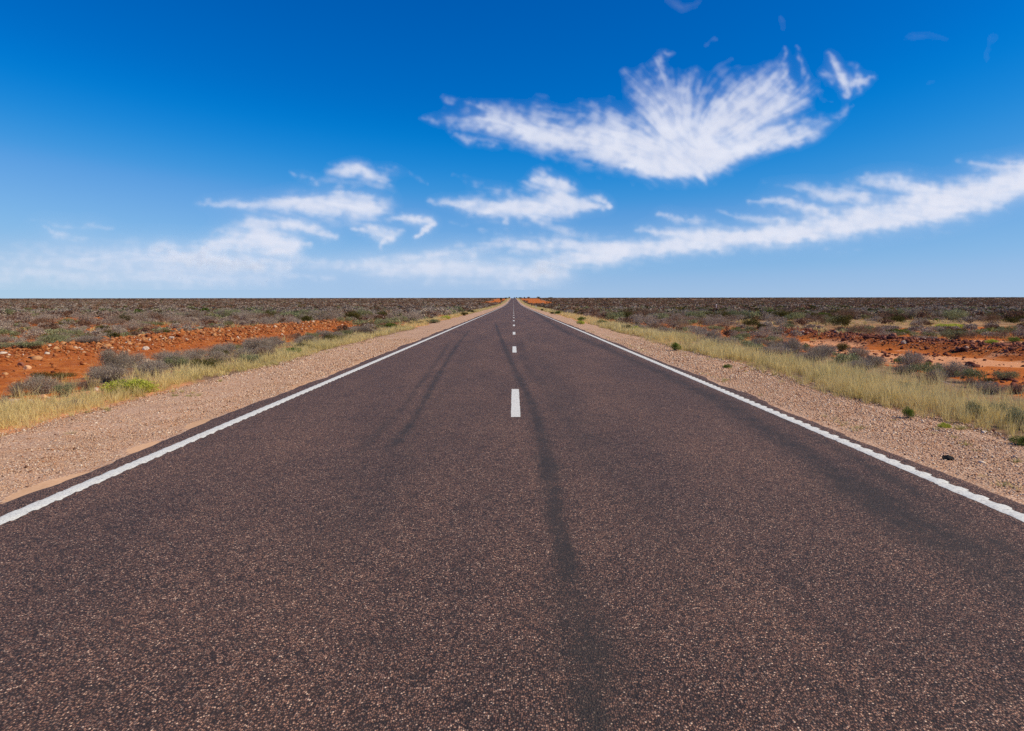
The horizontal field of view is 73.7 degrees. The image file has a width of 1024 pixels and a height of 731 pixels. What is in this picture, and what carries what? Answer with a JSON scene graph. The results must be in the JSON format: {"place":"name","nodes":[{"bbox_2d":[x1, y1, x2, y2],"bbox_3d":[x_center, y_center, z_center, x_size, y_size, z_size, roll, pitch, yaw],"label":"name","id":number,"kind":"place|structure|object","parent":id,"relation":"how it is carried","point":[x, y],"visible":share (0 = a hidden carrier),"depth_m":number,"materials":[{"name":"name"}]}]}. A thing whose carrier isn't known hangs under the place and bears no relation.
{"place":"outdoors","nodes":[
{"label":"outdoors","id":0,"kind":"place"},
{"bbox_2d":[3,381,26,396],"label":"saltbush","id":1,"kind":"object","parent":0,"point":[19,386],"visible":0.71,"depth_m":12.38,"materials":[{"name":"grey plant"}]},
{"bbox_2d":[22,374,60,394],"bbox_3d":[-8.761,0.332,12.713,0.664,0.468,0.713,-4,7,-34],"label":"saltbush","id":2,"kind":"object","parent":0,"point":[45,388],"visible":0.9,"depth_m":12.66,"materials":[{"name":"grey plant"}]},
{"bbox_2d":[50,381,75,396],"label":"saltbush","id":3,"kind":"object","parent":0,"point":[66,387],"visible":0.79,"depth_m":12.10,"materials":[{"name":"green plant"}]},
{"bbox_2d":[52,370,76,378],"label":"dark bush","id":4,"kind":"object","parent":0,"point":[63,377],"visible":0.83,"depth_m":15.12,"materials":[{"name":"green plant"}]},
{"bbox_2d":[63,328,82,335],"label":"saltbush","id":5,"kind":"object","parent":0,"point":[76,332],"visible":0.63,"depth_m":33.19,"materials":[{"name":"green plant"}]},
{"bbox_2d":[75,377,98,390],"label":"dry bush","id":6,"kind":"object","parent":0,"point":[85,385],"visible":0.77,"depth_m":13.03,"materials":[{"name":"grey plant"}]},
{"bbox_2d":[83,315,105,324],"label":"saltbush","id":7,"kind":"object","parent":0,"point":[94,321],"visible":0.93,"depth_m":47.58,"materials":[{"name":"grey plant"}]},
{"bbox_2d":[87,361,127,382],"bbox_3d":[-8.639,0.127,14.621,0.884,0.523,0.846,-3,7,-30],"label":"saltbush","id":8,"kind":"object","parent":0,"point":[112,373],"visible":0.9,"depth_m":14.57,"materials":[{"name":"grey plant"}]},
{"bbox_2d":[99,377,161,394],"bbox_3d":[-6.832,0.359,12.264,0.996,0.336,0.877,-1,6,-13],"label":"cushion bush","id":9,"kind":"object","parent":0,"point":[140,383],"visible":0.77,"depth_m":12.14,"materials":[{"name":"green plant"}]},
{"bbox_2d":[25,250,284,282],"bbox_3d":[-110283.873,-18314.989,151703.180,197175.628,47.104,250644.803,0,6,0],"label":"cloud","id":10,"kind":"structure","parent":0,"point":[166,266],"depth_m":74144.65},
{"bbox_2d":[149,350,177,359],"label":"saltbush","id":11,"kind":"object","parent":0,"point":[159,355],"visible":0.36,"depth_m":19.86,"materials":[{"name":"grey plant"}]},
{"bbox_2d":[160,351,186,366],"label":"saltbush","id":12,"kind":"object","parent":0,"point":[173,355],"visible":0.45,"depth_m":18.08,"materials":[{"name":"grey plant"}]},
{"bbox_2d":[184,352,203,360],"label":"saltbush","id":13,"kind":"object","parent":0,"point":[194,356],"visible":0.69,"depth_m":19.91,"materials":[{"name":"grey plant"}]},
{"bbox_2d":[181,347,207,357],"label":"saltbush","id":14,"kind":"object","parent":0,"point":[197,349],"visible":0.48,"depth_m":21.09,"materials":[{"name":"grey plant"}]},
{"bbox_2d":[186,356,225,368],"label":"dark bush","id":15,"kind":"object","parent":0,"point":[210,361],"visible":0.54,"depth_m":16.23,"materials":[{"name":"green plant"}]},
{"bbox_2d":[201,344,230,355],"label":"saltbush","id":16,"kind":"object","parent":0,"point":[219,348],"visible":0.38,"depth_m":21.75,"materials":[{"name":"grey plant"}]},
{"bbox_2d":[201,350,234,362],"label":"saltbush","id":17,"kind":"object","parent":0,"point":[217,356],"visible":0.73,"depth_m":19.16,"materials":[{"name":"grey plant"}]},
{"bbox_2d":[216,341,236,352],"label":"saltbush","id":18,"kind":"object","parent":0,"point":[229,346],"visible":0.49,"depth_m":22.71,"materials":[{"name":"grey plant"}]},
{"bbox_2d":[228,347,259,358],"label":"saltbush","id":19,"kind":"object","parent":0,"point":[239,352],"visible":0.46,"depth_m":19.71,"materials":[{"name":"grey plant"}]},
{"bbox_2d":[239,353,262,362],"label":"saltbush","id":20,"kind":"object","parent":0,"point":[248,357],"visible":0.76,"depth_m":18.17,"materials":[{"name":"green plant"}]},
{"bbox_2d":[239,336,275,351],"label":"saltbush","id":21,"kind":"object","parent":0,"point":[254,343],"visible":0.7,"depth_m":23.61,"materials":[{"name":"grey plant"}]},
{"bbox_2d":[254,346,276,356],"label":"dry bush","id":22,"kind":"object","parent":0,"point":[264,350],"visible":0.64,"depth_m":19.71,"materials":[{"name":"grey plant"}]},
{"bbox_2d":[170,191,385,269],"bbox_3d":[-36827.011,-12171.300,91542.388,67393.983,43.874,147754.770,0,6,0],"label":"cloud","id":23,"kind":"structure","parent":0,"point":[265,237],"depth_m":31605.30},
{"bbox_2d":[317,330,343,338],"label":"saltbush","id":24,"kind":"object","parent":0,"point":[331,332],"visible":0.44,"depth_m":30.72,"materials":[{"name":"grey plant"}]},
{"bbox_2d":[316,333,351,340],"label":"dark bush","id":25,"kind":"object","parent":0,"point":[329,336],"visible":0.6,"depth_m":28.20,"materials":[{"name":"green plant"}]},
{"bbox_2d":[335,164,380,180],"bbox_3d":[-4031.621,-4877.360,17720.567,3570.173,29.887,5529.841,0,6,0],"label":"cloud","id":26,"kind":"structure","parent":0,"point":[349,170],"depth_m":16878.69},
{"bbox_2d":[360,216,435,243],"bbox_3d":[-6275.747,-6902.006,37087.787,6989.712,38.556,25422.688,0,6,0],"label":"cloud","id":27,"kind":"structure","parent":0,"point":[385,235],"depth_m":32379.09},
{"bbox_2d":[321,251,566,282],"bbox_3d":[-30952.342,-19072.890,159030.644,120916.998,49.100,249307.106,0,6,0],"label":"cloud","id":28,"kind":"structure","parent":0,"point":[431,264],"depth_m":78591.44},
{"bbox_2d":[0,298,1023,730],"bbox_3d":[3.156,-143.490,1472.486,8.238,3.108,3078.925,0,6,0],"label":"road","id":29,"kind":"structure","parent":0,"point":[432,534],"depth_m":3.98,"materials":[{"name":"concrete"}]},
{"bbox_2d":[0,310,494,524],"bbox_3d":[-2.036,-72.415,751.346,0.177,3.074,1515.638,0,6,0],"label":"edge line","id":30,"kind":"object","parent":29,"relation":"on","point":[20,512],"visible":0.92,"depth_m":6.87,"materials":[{"name":"paint"}]},
{"bbox_2d":[511,298,519,416],"bbox_3d":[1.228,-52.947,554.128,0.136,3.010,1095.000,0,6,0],"label":"line","id":31,"kind":"object","parent":29,"relation":"on","point":[515,406],"visible":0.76,"depth_m":10.71,"materials":[{"name":"paint"}]},
{"bbox_2d":[532,310,1023,521],"bbox_3d":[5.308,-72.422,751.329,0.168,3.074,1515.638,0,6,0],"label":"edge line","id":32,"kind":"object","parent":29,"relation":"on","point":[1002,508],"visible":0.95,"depth_m":6.94,"materials":[{"name":"paint"}]},
{"bbox_2d":[0,298,1023,440],"bbox_3d":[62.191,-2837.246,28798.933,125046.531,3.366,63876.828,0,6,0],"label":"ground","id":33,"kind":"structure","parent":0,"point":[1015,363],"depth_m":20.96,"materials":[{"name":"soil"}]},
{"bbox_2d":[0,340,48,348],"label":"saltbush","id":34,"kind":"object","parent":33,"relation":"on","point":[30,345],"visible":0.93,"depth_m":20.90,"materials":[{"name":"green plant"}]},
{"bbox_2d":[30,370,57,381],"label":"dark bush","id":35,"kind":"object","parent":33,"relation":"on","point":[46,375],"visible":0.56,"depth_m":14.73,"materials":[{"name":"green plant"}]},
{"bbox_2d":[35,333,68,342],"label":"saltbush","id":36,"kind":"object","parent":33,"relation":"on","point":[49,339],"visible":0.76,"depth_m":26.46,"materials":[{"name":"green plant"}]},
{"bbox_2d":[65,334,112,342],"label":"saltbush","id":37,"kind":"object","parent":33,"relation":"on","point":[93,338],"visible":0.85,"depth_m":24.44,"materials":[{"name":"grey plant"}]},
{"bbox_2d":[104,314,124,324],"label":"saltbush","id":38,"kind":"object","parent":33,"relation":"on","point":[112,320],"visible":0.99,"depth_m":47.62,"materials":[{"name":"grey plant"}]},
{"bbox_2d":[94,345,138,372],"bbox_3d":[-9.339,-0.137,16.149,0.914,0.796,1.093,-1,6,-14],"label":"saltbush","id":39,"kind":"object","parent":33,"relation":"on","point":[108,355],"visible":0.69,"depth_m":16.03,"materials":[{"name":"grey plant"}]},
{"bbox_2d":[118,350,149,367],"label":"saltbush","id":40,"kind":"object","parent":33,"relation":"on","point":[138,355],"visible":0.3,"depth_m":17.87,"materials":[{"name":"grey plant"}]},
{"bbox_2d":[123,311,155,321],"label":"saltbush","id":41,"kind":"object","parent":33,"relation":"on","point":[141,316],"visible":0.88,"depth_m":53.12,"materials":[{"name":"grey plant"}]},
{"bbox_2d":[130,357,172,376],"bbox_3d":[-8.211,0.015,15.608,1.019,0.531,0.976,3,7,32],"label":"saltbush","id":42,"kind":"object","parent":33,"relation":"on","point":[148,364],"visible":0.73,"depth_m":15.50,"materials":[{"name":"grey plant"}]},
{"bbox_2d":[162,355,191,367],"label":"saltbush","id":43,"kind":"object","parent":33,"relation":"on","point":[182,360],"visible":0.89,"depth_m":17.35,"materials":[{"name":"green plant"}]},
{"bbox_2d":[164,315,191,323],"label":"saltbush","id":44,"kind":"object","parent":33,"relation":"on","point":[175,319],"visible":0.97,"depth_m":48.91,"materials":[{"name":"grey plant"}]},
{"bbox_2d":[0,317,372,383],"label":"rubble","id":45,"kind":"object","parent":33,"relation":"on","point":[153,336],"visible":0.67,"depth_m":28.12,"materials":[{"name":"stone"}]},
{"bbox_2d":[239,313,259,324],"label":"saltbush","id":46,"kind":"object","parent":33,"relation":"on","point":[247,316],"visible":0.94,"depth_m":51.81,"materials":[{"name":"grey plant"}]},
{"bbox_2d":[0,298,509,435],"bbox_3d":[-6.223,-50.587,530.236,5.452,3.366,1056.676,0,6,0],"label":"grass","id":47,"kind":"structure","parent":33,"relation":"on","point":[23,408],"depth_m":13.27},
{"bbox_2d":[0,298,510,503],"bbox_3d":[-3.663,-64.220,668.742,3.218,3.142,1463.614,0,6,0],"label":"shoulder","id":48,"kind":"object","parent":33,"relation":"on","point":[18,492],"visible":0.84,"depth_m":8.82},
{"bbox_2d":[0,330,435,495],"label":"gravel","id":49,"kind":"structure","parent":48,"relation":"on","point":[251,400],"depth_m":10.22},
{"bbox_2d":[293,334,321,343],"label":"saltbush","id":50,"kind":"object","parent":33,"relation":"on","point":[308,338],"visible":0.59,"depth_m":26.57,"materials":[{"name":"grey plant"}]},
{"bbox_2d":[315,311,338,321],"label":"saltbush","id":51,"kind":"object","parent":33,"relation":"on","point":[329,317],"visible":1,"depth_m":51.31,"materials":[{"name":"grey plant"}]},
{"bbox_2d":[324,307,344,318],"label":"saltbush","id":52,"kind":"object","parent":33,"relation":"on","point":[338,313],"visible":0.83,"depth_m":54.74,"materials":[{"name":"grey plant"}]},
{"bbox_2d":[342,310,360,318],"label":"dark bush","id":53,"kind":"object","parent":33,"relation":"on","point":[350,314],"visible":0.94,"depth_m":59.95,"materials":[{"name":"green plant"}]},
{"bbox_2d":[350,319,384,325],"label":"saltbush","id":54,"kind":"object","parent":33,"relation":"on","point":[356,321],"visible":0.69,"depth_m":46.33,"materials":[{"name":"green plant"}]},
{"bbox_2d":[353,325,382,333],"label":"saltbush","id":55,"kind":"object","parent":33,"relation":"on","point":[366,328],"visible":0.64,"depth_m":35.88,"materials":[{"name":"grey plant"}]},
{"bbox_2d":[402,311,419,321],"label":"saltbush","id":56,"kind":"object","parent":33,"relation":"on","point":[415,317],"visible":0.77,"depth_m":58.42,"materials":[{"name":"grey plant"}]},
{"bbox_2d":[0,297,1023,358],"bbox_3d":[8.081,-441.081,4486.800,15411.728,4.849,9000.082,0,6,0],"label":"scrub","id":57,"kind":"object","parent":33,"relation":"on","point":[973,308],"visible":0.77,"depth_m":91.73,"materials":[{"name":"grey plant"}]},
{"bbox_2d":[7,312,1022,388],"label":"dry tufts","id":58,"kind":"object","parent":33,"relation":"on","point":[773,323],"visible":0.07,"depth_m":39.94,"materials":[{"name":"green plant"}]},
{"bbox_2d":[604,309,626,320],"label":"saltbush","id":59,"kind":"object","parent":33,"relation":"on","point":[611,315],"visible":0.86,"depth_m":58.32,"materials":[{"name":"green plant"}]},
{"bbox_2d":[632,312,654,324],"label":"saltbush","id":60,"kind":"object","parent":33,"relation":"on","point":[640,319],"visible":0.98,"depth_m":47.50,"materials":[{"name":"grey plant"}]},
{"bbox_2d":[685,310,706,318],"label":"saltbush","id":61,"kind":"object","parent":33,"relation":"on","point":[702,313],"visible":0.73,"depth_m":59.57,"materials":[{"name":"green plant"}]},
{"bbox_2d":[727,309,748,319],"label":"saltbush","id":62,"kind":"object","parent":33,"relation":"on","point":[733,312],"visible":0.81,"depth_m":63.50,"materials":[{"name":"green plant"}]},
{"bbox_2d":[741,318,759,325],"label":"dark bush","id":63,"kind":"object","parent":33,"relation":"on","point":[751,321],"visible":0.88,"depth_m":46.14,"materials":[{"name":"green plant"}]},
{"bbox_2d":[516,298,1023,504],"bbox_3d":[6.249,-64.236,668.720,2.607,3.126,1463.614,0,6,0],"label":"shoulder","id":64,"kind":"object","parent":33,"relation":"on","point":[611,334],"visible":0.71,"depth_m":8.25},
{"bbox_2d":[902,407,914,417],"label":"green bush","id":65,"kind":"object","parent":64,"relation":"on","point":[908,411],"visible":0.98,"depth_m":9.29,"materials":[{"name":"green plant"}]},
{"bbox_2d":[1009,435,1023,445],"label":"green bush","id":66,"kind":"object","parent":64,"relation":"on","point":[1020,440],"visible":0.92,"depth_m":7.56,"materials":[{"name":"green plant"}]},
{"bbox_2d":[517,298,1023,489],"bbox_3d":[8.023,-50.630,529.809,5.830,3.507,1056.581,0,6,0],"label":"grass","id":67,"kind":"structure","parent":33,"relation":"on","point":[851,383],"depth_m":12.20,"materials":[{"name":"plant"}]},
{"bbox_2d":[798,343,837,359],"bbox_3d":[9.146,-0.435,20.378,1.161,0.549,1.098,3,7,30],"label":"saltbush","id":68,"kind":"object","parent":33,"relation":"on","point":[820,350],"visible":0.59,"depth_m":20.28,"materials":[{"name":"grey plant"}]},
{"bbox_2d":[831,313,852,326],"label":"dark bush","id":69,"kind":"object","parent":33,"relation":"on","point":[843,320],"visible":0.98,"depth_m":46.53,"materials":[{"name":"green plant"}]},
{"bbox_2d":[831,351,861,364],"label":"saltbush","id":70,"kind":"object","parent":33,"relation":"on","point":[840,356],"visible":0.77,"depth_m":17.48,"materials":[{"name":"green plant"}]},
{"bbox_2d":[846,323,873,332],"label":"dry bush","id":71,"kind":"object","parent":33,"relation":"on","point":[853,327],"visible":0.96,"depth_m":34.48,"materials":[{"name":"brown plant"}]},
{"bbox_2d":[855,354,895,367],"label":"saltbush","id":72,"kind":"object","parent":33,"relation":"on","point":[873,358],"visible":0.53,"depth_m":17.66,"materials":[{"name":"grey plant"}]},
{"bbox_2d":[756,327,1023,395],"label":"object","id":73,"kind":"object","parent":33,"relation":"on","point":[893,336],"visible":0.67,"depth_m":24.24,"materials":[{"name":"red soil"}]},
{"bbox_2d":[883,315,907,323],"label":"dark bush","id":74,"kind":"object","parent":33,"relation":"on","point":[898,318],"visible":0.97,"depth_m":52.00,"materials":[{"name":"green plant"}]},
{"bbox_2d":[890,362,920,374],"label":"saltbush","id":75,"kind":"object","parent":33,"relation":"on","point":[901,368],"visible":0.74,"depth_m":16.11,"materials":[{"name":"grey plant"}]},
{"bbox_2d":[896,347,927,365],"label":"saltbush","id":76,"kind":"object","parent":33,"relation":"on","point":[911,357],"visible":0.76,"depth_m":17.40,"materials":[{"name":"grey plant"}]},
{"bbox_2d":[934,358,973,377],"bbox_3d":[10.151,0.041,15.784,1.037,0.487,0.936,-4,7,-35],"label":"saltbush","id":77,"kind":"object","parent":33,"relation":"on","point":[952,367],"visible":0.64,"depth_m":15.64,"materials":[{"name":"grey plant"}]},
{"bbox_2d":[938,330,970,338],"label":"saltbush","id":78,"kind":"object","parent":33,"relation":"on","point":[954,334],"visible":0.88,"depth_m":32.47,"materials":[{"name":"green plant"}]},
{"bbox_2d":[942,308,968,321],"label":"saltbush","id":79,"kind":"object","parent":33,"relation":"on","point":[954,312],"visible":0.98,"depth_m":54.55,"materials":[{"name":"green plant"}]},
{"bbox_2d":[957,332,985,340],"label":"dry bush","id":80,"kind":"object","parent":33,"relation":"on","point":[971,336],"visible":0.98,"depth_m":30.53,"materials":[{"name":"brown plant"}]},
{"bbox_2d":[954,367,990,381],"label":"saltbush","id":81,"kind":"object","parent":33,"relation":"on","point":[966,374],"visible":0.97,"depth_m":14.34,"materials":[{"name":"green plant"}]},
{"bbox_2d":[989,330,1017,339],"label":"dry bush","id":82,"kind":"object","parent":33,"relation":"on","point":[1004,334],"visible":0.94,"depth_m":31.05,"materials":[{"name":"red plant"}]},
{"bbox_2d":[991,368,1019,379],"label":"saltbush","id":83,"kind":"object","parent":33,"relation":"on","point":[1002,376],"visible":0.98,"depth_m":14.86,"materials":[{"name":"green plant"}]},
{"bbox_2d":[1004,383,1023,393],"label":"dry bush","id":84,"kind":"object","parent":33,"relation":"on","point":[1019,389],"visible":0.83,"depth_m":12.59,"materials":[{"name":"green plant"}]},
{"bbox_2d":[0,0,1023,298],"label":"sky","id":85,"kind":"structure","parent":0,"point":[131,126],"materials":[{"name":"blue"}]},
{"bbox_2d":[444,173,611,220],"bbox_3d":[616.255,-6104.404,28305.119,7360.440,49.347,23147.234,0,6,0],"label":"cloud","id":86,"kind":"structure","parent":0,"point":[558,200],"depth_m":24168.42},
{"bbox_2d":[476,74,813,180],"bbox_3d":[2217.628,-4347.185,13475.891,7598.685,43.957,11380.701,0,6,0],"label":"cloud","id":87,"kind":"structure","parent":0,"point":[719,136],"depth_m":12600.37,"materials":[{"name":"white"}]},
{"bbox_2d":[709,337,739,346],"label":"saltbush","id":88,"kind":"object","parent":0,"point":[727,339],"visible":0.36,"depth_m":24.95,"materials":[{"name":"grey plant"}]},
{"bbox_2d":[711,315,740,326],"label":"saltbush","id":89,"kind":"object","parent":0,"point":[724,321],"visible":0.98,"depth_m":46.08,"materials":[{"name":"grey plant"}]},
{"bbox_2d":[498,162,1023,272],"bbox_3d":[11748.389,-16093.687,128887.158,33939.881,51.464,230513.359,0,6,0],"label":"cloud","id":90,"kind":"structure","parent":0,"point":[921,203],"depth_m":30233.23,"materials":[{"name":"white"}]},
{"bbox_2d":[756,346,795,354],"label":"saltbush","id":91,"kind":"object","parent":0,"point":[773,349],"visible":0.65,"depth_m":21.54,"materials":[{"name":"grey plant"}]},
{"bbox_2d":[767,309,793,316],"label":"dark bush","id":92,"kind":"object","parent":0,"point":[781,313],"visible":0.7,"depth_m":62.54,"materials":[{"name":"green plant"}]},
{"bbox_2d":[781,336,804,353],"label":"saltbush","id":93,"kind":"object","parent":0,"point":[794,343],"visible":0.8,"depth_m":22.59,"materials":[{"name":"grey plant"}]},
{"bbox_2d":[587,329,1023,498],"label":"gravel","id":94,"kind":"structure","parent":0,"point":[655,345],"depth_m":9.44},
{"bbox_2d":[792,351,830,362],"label":"saltbush","id":95,"kind":"object","parent":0,"point":[807,356],"visible":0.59,"depth_m":18.88,"materials":[{"name":"grey plant"}]},
{"bbox_2d":[807,313,829,326],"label":"dry bush","id":96,"kind":"object","parent":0,"point":[820,318],"visible":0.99,"depth_m":47.23,"materials":[{"name":"red plant"}]},
{"bbox_2d":[836,341,848,350],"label":"dark bush","id":97,"kind":"object","parent":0,"point":[842,347],"visible":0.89,"depth_m":24.30,"materials":[{"name":"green plant"}]},
{"bbox_2d":[833,62,864,89],"bbox_3d":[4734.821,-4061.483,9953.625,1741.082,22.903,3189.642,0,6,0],"label":"cloud","id":98,"kind":"structure","parent":0,"point":[843,80],"depth_m":9645.76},
{"bbox_2d":[844,345,871,359],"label":"saltbush","id":99,"kind":"object","parent":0,"point":[861,352],"visible":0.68,"depth_m":20.09,"materials":[{"name":"grey plant"}]},
{"bbox_2d":[846,358,876,370],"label":"saltbush","id":100,"kind":"object","parent":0,"point":[856,362],"visible":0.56,"depth_m":16.36,"materials":[{"name":"grey plant"}]},
{"bbox_2d":[905,360,945,374],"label":"saltbush","id":101,"kind":"object","parent":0,"point":[926,368],"visible":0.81,"depth_m":15.40,"materials":[{"name":"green plant"}]},
{"bbox_2d":[913,371,947,383],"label":"dry bush","id":102,"kind":"object","parent":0,"point":[931,374],"visible":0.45,"depth_m":14.04,"materials":[{"name":"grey plant"}]},
{"bbox_2d":[933,323,963,327],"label":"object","id":103,"kind":"object","parent":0,"point":[953,324],"visible":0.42,"depth_m":43.20,"materials":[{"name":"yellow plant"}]},
{"bbox_2d":[961,378,984,387],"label":"dry bush","id":104,"kind":"object","parent":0,"point":[970,380],"visible":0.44,"depth_m":13.59,"materials":[{"name":"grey plant"}]},
{"bbox_2d":[965,400,986,418],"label":"saltbush","id":105,"kind":"object","parent":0,"point":[974,409],"visible":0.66,"depth_m":9.31,"materials":[{"name":"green plant"}]},
{"bbox_2d":[977,313,1000,324],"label":"dry bush","id":106,"kind":"object","parent":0,"point":[988,319],"visible":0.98,"depth_m":46.51,"materials":[{"name":"red plant"}]},
{"bbox_2d":[969,380,1011,394],"bbox_3d":[8.774,0.404,12.579,0.654,0.293,0.677,-2,6,-22],"label":"saltbush","id":107,"kind":"object","parent":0,"point":[989,385],"visible":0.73,"depth_m":12.53,"materials":[{"name":"grey plant"}]},
{"bbox_2d":[1000,316,1020,323],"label":"dark bush","id":108,"kind":"object","parent":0,"point":[1012,320],"visible":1,"depth_m":48.53,"materials":[{"name":"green plant"}]},
{"bbox_2d":[1004,406,1023,428],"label":"saltbush","id":109,"kind":"object","parent":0,"point":[1017,413],"visible":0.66,"depth_m":8.62,"materials":[{"name":"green plant"}]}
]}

